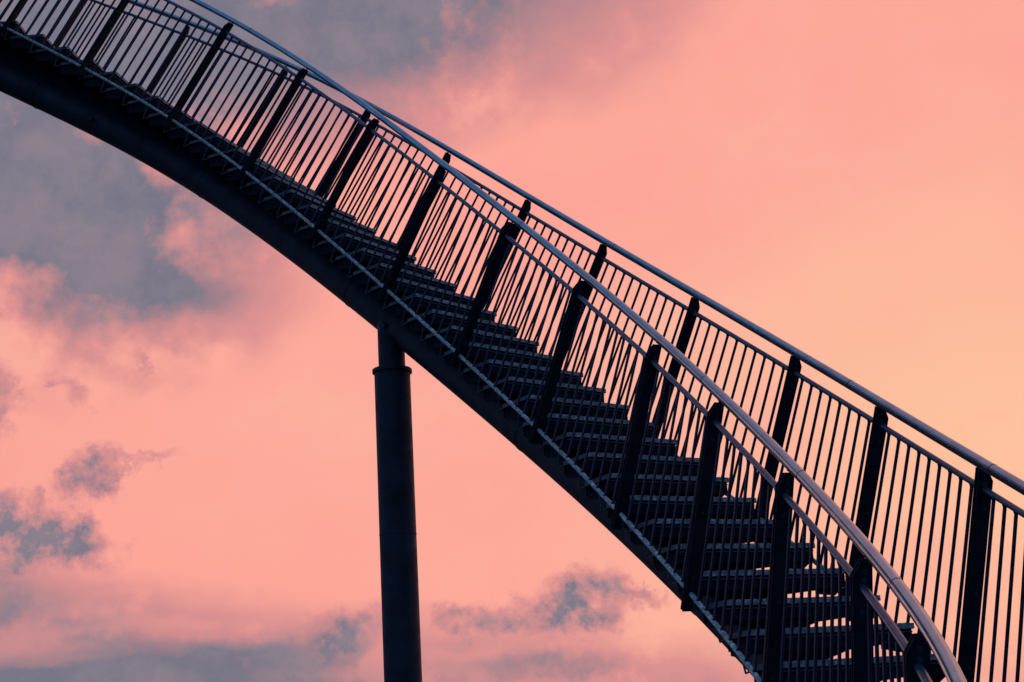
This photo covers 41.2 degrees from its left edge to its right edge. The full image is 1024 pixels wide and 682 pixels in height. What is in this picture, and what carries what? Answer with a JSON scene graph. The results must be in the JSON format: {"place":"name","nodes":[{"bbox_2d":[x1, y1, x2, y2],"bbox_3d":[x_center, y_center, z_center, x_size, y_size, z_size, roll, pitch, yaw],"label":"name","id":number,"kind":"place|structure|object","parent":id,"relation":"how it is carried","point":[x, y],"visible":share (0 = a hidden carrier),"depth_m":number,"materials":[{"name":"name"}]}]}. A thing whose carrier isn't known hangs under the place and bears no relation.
{"place":"outdoors","nodes":[
{"label":"outdoors","id":0,"kind":"place"},
{"bbox_2d":[0,0,1023,681],"label":"sky","id":1,"kind":"structure","parent":0,"point":[189,478],"materials":[{"name":"pink"}]},
{"label":"ground","id":2,"kind":"structure","parent":0,"visible":0},
{"bbox_2d":[372,321,421,681],"bbox_3d":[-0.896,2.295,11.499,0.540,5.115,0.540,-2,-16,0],"label":"support mast","id":3,"kind":"object","parent":2,"relation":"on","point":[392,373],"visible":0.98,"depth_m":11.60,"materials":[{"name":"metal"}]},
{"bbox_2d":[0,0,1023,681],"bbox_3d":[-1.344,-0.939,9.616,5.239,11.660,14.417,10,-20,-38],"label":"curved staircase","id":4,"kind":"structure","parent":3,"relation":"on","point":[684,530],"depth_m":9.78,"materials":[{"name":"metal"}]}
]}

